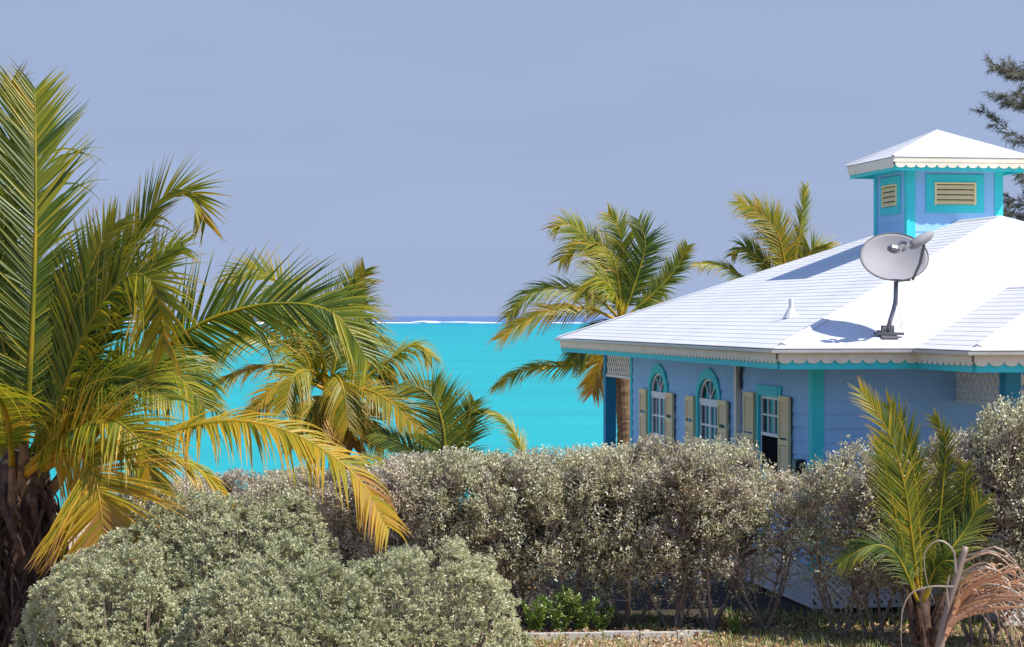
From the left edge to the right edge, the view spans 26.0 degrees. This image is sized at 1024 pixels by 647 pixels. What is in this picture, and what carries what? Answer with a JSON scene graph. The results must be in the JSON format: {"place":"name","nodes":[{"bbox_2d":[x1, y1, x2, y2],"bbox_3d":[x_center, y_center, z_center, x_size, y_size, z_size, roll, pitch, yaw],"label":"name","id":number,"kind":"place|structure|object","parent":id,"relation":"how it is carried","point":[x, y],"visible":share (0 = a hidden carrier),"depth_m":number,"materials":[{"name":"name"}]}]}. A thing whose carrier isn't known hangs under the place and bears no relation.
{"place":"outdoors","nodes":[
{"label":"outdoors","id":0,"kind":"place"},
{"bbox_2d":[29,316,616,509],"bbox_3d":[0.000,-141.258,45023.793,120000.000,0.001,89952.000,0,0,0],"label":"sea","id":1,"kind":"structure","parent":0,"point":[555,414],"depth_m":172.67,"materials":[{"name":"liquid"}]},
{"bbox_2d":[125,321,577,323],"bbox_3d":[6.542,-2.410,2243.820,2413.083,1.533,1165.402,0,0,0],"label":"surf","id":2,"kind":"structure","parent":1,"relation":"on","point":[416,321],"depth_m":1869.05,"materials":[{"name":"liquid"}]},
{"bbox_2d":[0,0,1023,315],"label":"sky","id":3,"kind":"structure","parent":0,"point":[432,143],"materials":[{"name":"blue"}]},
{"bbox_2d":[51,510,1023,646],"bbox_3d":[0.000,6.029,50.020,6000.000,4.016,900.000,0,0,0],"label":"ground","id":4,"kind":"structure","parent":0,"point":[763,600],"depth_m":31.94,"materials":[{"name":"beige sand"}]},
{"bbox_2d":[9,534,192,646],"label":"lavender shrub","id":5,"kind":"object","parent":4,"relation":"on","point":[90,618],"visible":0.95,"depth_m":16.15,"materials":[{"name":"green plant"}]},
{"bbox_2d":[102,475,190,582],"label":"silver buttonwood","id":6,"kind":"object","parent":4,"relation":"on","point":[146,506],"visible":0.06,"depth_m":32.04,"materials":[{"name":"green plant"}]},
{"bbox_2d":[149,472,238,584],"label":"silver buttonwood","id":7,"kind":"object","parent":4,"relation":"on","point":[184,491],"visible":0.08,"depth_m":31.86,"materials":[{"name":"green plant"}]},
{"bbox_2d":[0,57,412,646],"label":"coconut palm","id":8,"kind":"object","parent":4,"relation":"on","point":[61,382],"visible":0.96,"depth_m":18.71,"materials":[{"name":"green plant"}]},
{"bbox_2d":[65,486,353,646],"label":"lavender shrub","id":9,"kind":"object","parent":4,"relation":"on","point":[204,549],"visible":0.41,"depth_m":17.26,"materials":[{"name":"green plant"}]},
{"bbox_2d":[195,467,300,596],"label":"silver buttonwood","id":10,"kind":"object","parent":4,"relation":"on","point":[230,478],"visible":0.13,"depth_m":31.53,"materials":[{"name":"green plant"}]},
{"bbox_2d":[164,548,411,646],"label":"lavender shrub","id":11,"kind":"object","parent":4,"relation":"on","point":[232,629],"visible":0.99,"depth_m":15.65,"materials":[{"name":"green plant"}]},
{"bbox_2d":[241,461,352,594],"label":"silver buttonwood","id":12,"kind":"object","parent":4,"relation":"on","point":[277,481],"visible":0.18,"depth_m":30.68,"materials":[{"name":"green plant"}]},
{"bbox_2d":[198,247,444,567],"bbox_3d":[-2.801,1.472,34.926,3.821,5.435,3.041,0,0,-32],"label":"coconut palm","id":13,"kind":"object","parent":4,"relation":"on","point":[339,410],"visible":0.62,"depth_m":34.39,"materials":[{"name":"green plant"}]},
{"bbox_2d":[306,463,410,609],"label":"silver buttonwood","id":14,"kind":"object","parent":4,"relation":"on","point":[342,525],"visible":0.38,"depth_m":30.16,"materials":[{"name":"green plant"}]},
{"bbox_2d":[350,450,467,607],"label":"silver buttonwood","id":15,"kind":"object","parent":4,"relation":"on","point":[394,478],"visible":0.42,"depth_m":29.77,"materials":[{"name":"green plant"}]},
{"bbox_2d":[325,356,496,601],"bbox_3d":[-1.774,2.323,32.930,2.609,3.739,2.169,0,0,-26],"label":"young coconut palm","id":16,"kind":"object","parent":4,"relation":"on","point":[458,435],"visible":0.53,"depth_m":32.42,"materials":[{"name":"green plant"}]},
{"bbox_2d":[296,534,535,646],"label":"lavender shrub","id":17,"kind":"object","parent":4,"relation":"on","point":[452,629],"visible":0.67,"depth_m":16.40,"materials":[{"name":"green plant"}]},
{"bbox_2d":[400,443,532,625],"bbox_3d":[-0.588,2.886,30.004,1.854,2.566,1.616,0,0,-9],"label":"silver buttonwood","id":18,"kind":"object","parent":4,"relation":"on","point":[466,469],"visible":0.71,"depth_m":29.59,"materials":[{"name":"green plant"}]},
{"bbox_2d":[463,444,582,625],"bbox_3d":[0.171,2.902,30.231,1.649,2.524,1.821,0,0,-16],"label":"silver buttonwood","id":19,"kind":"object","parent":4,"relation":"on","point":[518,459],"visible":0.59,"depth_m":29.70,"materials":[{"name":"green plant"}]},
{"bbox_2d":[476,409,577,590],"bbox_3d":[0.259,2.741,33.978,2.488,2.896,0.735,0,0,-9],"label":"young coconut palm","id":20,"kind":"object","parent":4,"relation":"on","point":[516,441],"visible":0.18,"depth_m":33.99,"materials":[{"name":"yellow plant"}]},
{"bbox_2d":[519,595,557,632],"bbox_3d":[0.334,3.855,29.384,0.395,0.543,0.490,0,0,34],"label":"leafy weed","id":21,"kind":"object","parent":4,"relation":"on","point":[537,617],"visible":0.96,"depth_m":29.35,"materials":[{"name":"green plant"}]},
{"bbox_2d":[537,582,581,631],"bbox_3d":[0.628,3.780,29.413,0.543,0.694,0.442,0,0,-34],"label":"leafy weed","id":22,"kind":"object","parent":4,"relation":"on","point":[556,622],"visible":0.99,"depth_m":29.38,"materials":[{"name":"green plant"}]},
{"bbox_2d":[508,442,633,630],"bbox_3d":[0.840,2.893,30.021,1.853,2.540,1.550,0,0,-11],"label":"silver buttonwood","id":23,"kind":"object","parent":4,"relation":"on","point":[568,460],"visible":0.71,"depth_m":29.61,"materials":[{"name":"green plant"}]},
{"bbox_2d":[560,585,599,631],"bbox_3d":[0.899,3.796,29.425,0.516,0.659,0.420,0,0,-3],"label":"leafy weed","id":24,"kind":"object","parent":4,"relation":"on","point":[580,623],"visible":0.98,"depth_m":29.39,"materials":[{"name":"green plant"}]},
{"bbox_2d":[487,202,696,449],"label":"coconut palm","id":25,"kind":"object","parent":4,"relation":"on","point":[620,282],"visible":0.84,"depth_m":49.93,"materials":[{"name":"green plant"}]},
{"bbox_2d":[587,603,615,630],"bbox_3d":[1.191,3.917,29.538,0.367,0.407,0.296,0,0,-25],"label":"leafy weed","id":26,"kind":"object","parent":4,"relation":"on","point":[600,623],"visible":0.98,"depth_m":29.50,"materials":[{"name":"green plant"}]},
{"bbox_2d":[527,630,713,640],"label":"kerb","id":27,"kind":"structure","parent":4,"relation":"on","point":[638,634],"depth_m":29.08,"materials":[{"name":"concrete"}]},
{"bbox_2d":[565,438,677,627],"bbox_3d":[1.494,2.859,30.116,1.632,2.621,1.873,0,0,29],"label":"silver buttonwood","id":28,"kind":"object","parent":4,"relation":"on","point":[626,478],"visible":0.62,"depth_m":29.59,"materials":[{"name":"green plant"}]},
{"bbox_2d":[604,432,740,629],"bbox_3d":[2.130,2.808,29.871,1.887,2.726,1.709,0,0,31],"label":"silver buttonwood","id":29,"kind":"object","parent":4,"relation":"on","point":[683,476],"visible":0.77,"depth_m":29.45,"materials":[{"name":"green plant"}]},
{"bbox_2d":[375,604,1023,646],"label":"grass","id":30,"kind":"structure","parent":4,"relation":"on","point":[820,623],"depth_m":29.10,"materials":[{"name":"green plant"}]},
{"bbox_2d":[663,433,779,628],"bbox_3d":[2.761,2.825,29.977,1.691,2.693,1.890,0,0,10],"label":"silver buttonwood","id":31,"kind":"object","parent":4,"relation":"on","point":[752,462],"visible":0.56,"depth_m":29.66,"materials":[{"name":"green plant"}]},
{"bbox_2d":[725,612,740,634],"bbox_3d":[2.923,3.955,29.218,0.237,0.326,0.294,0,0,-9],"label":"leafy weed","id":32,"kind":"object","parent":4,"relation":"on","point":[734,624],"visible":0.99,"depth_m":29.17,"materials":[{"name":"green plant"}]},
{"bbox_2d":[704,463,813,630],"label":"silver buttonwood","id":33,"kind":"object","parent":4,"relation":"on","point":[737,507],"visible":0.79,"depth_m":29.49,"materials":[{"name":"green plant"}]},
{"bbox_2d":[688,180,840,282],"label":"coconut palm","id":34,"kind":"object","parent":4,"relation":"on","point":[776,239],"visible":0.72,"depth_m":55.86,"materials":[{"name":"green plant"}]},
{"bbox_2d":[554,130,1023,625],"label":"beach house","id":35,"kind":"structure","parent":4,"relation":"on","point":[775,362],"depth_m":34.33,"materials":[{"name":"white paint"}]},
{"bbox_2d":[648,364,668,441],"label":"window","id":36,"kind":"structure","parent":35,"relation":"in","point":[658,375],"depth_m":41.03,"materials":[{"name":"teal paint"}]},
{"bbox_2d":[695,368,721,451],"bbox_3d":[3.338,1.461,37.220,0.189,1.415,1.600,0,0,-10],"label":"window","id":37,"kind":"structure","parent":35,"relation":"in","point":[710,405],"depth_m":37.50,"materials":[{"name":"teal paint"}]},
{"bbox_2d":[756,384,782,481],"bbox_3d":[3.930,1.660,33.649,0.165,1.440,1.320,0,0,-10],"label":"window","id":38,"kind":"structure","parent":35,"relation":"in","point":[767,441],"depth_m":33.82,"materials":[{"name":"teal paint"}]},
{"bbox_2d":[860,231,960,338],"bbox_3d":[5.891,-0.536,31.520,1.045,1.504,2.348,0,0,43],"label":"satellite dish","id":39,"kind":"object","parent":35,"relation":"on","point":[896,258],"visible":1,"depth_m":31.23,"materials":[{"name":"grey metal"}]},
{"bbox_2d":[777,450,892,637],"bbox_3d":[4.336,2.922,29.215,1.582,2.492,1.809,0,0,38],"label":"silver buttonwood","id":40,"kind":"object","parent":4,"relation":"on","point":[813,485],"visible":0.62,"depth_m":28.96,"materials":[{"name":"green plant"}]},
{"bbox_2d":[812,434,947,640],"bbox_3d":[4.754,2.813,28.854,1.901,2.726,1.701,0,0,45],"label":"silver buttonwood","id":41,"kind":"object","parent":4,"relation":"on","point":[864,565],"visible":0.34,"depth_m":28.60,"materials":[{"name":"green plant"}]},
{"bbox_2d":[830,376,997,646],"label":"young coconut palm","id":42,"kind":"object","parent":4,"relation":"on","point":[905,554],"visible":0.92,"depth_m":27.04,"materials":[{"name":"green plant"}]},
{"bbox_2d":[862,481,985,631],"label":"silver buttonwood","id":43,"kind":"object","parent":4,"relation":"on","point":[901,591],"visible":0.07,"depth_m":28.33,"materials":[{"name":"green plant"}]},
{"bbox_2d":[900,540,1023,646],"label":"dried palm frond","id":44,"kind":"object","parent":4,"relation":"on","point":[971,594],"visible":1,"depth_m":24.96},
{"bbox_2d":[904,427,1023,646],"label":"silver buttonwood","id":45,"kind":"object","parent":4,"relation":"on","point":[963,445],"visible":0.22,"depth_m":27.99,"materials":[{"name":"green plant"}]},
{"bbox_2d":[960,391,1023,646],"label":"silver buttonwood","id":46,"kind":"object","parent":4,"relation":"on","point":[1010,423],"visible":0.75,"depth_m":27.59,"materials":[{"name":"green plant"}]},
{"bbox_2d":[969,50,1023,220],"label":"casuarina tree","id":47,"kind":"object","parent":4,"relation":"on","point":[1011,75],"visible":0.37,"depth_m":62.16,"materials":[{"name":"green plant"}]}
]}

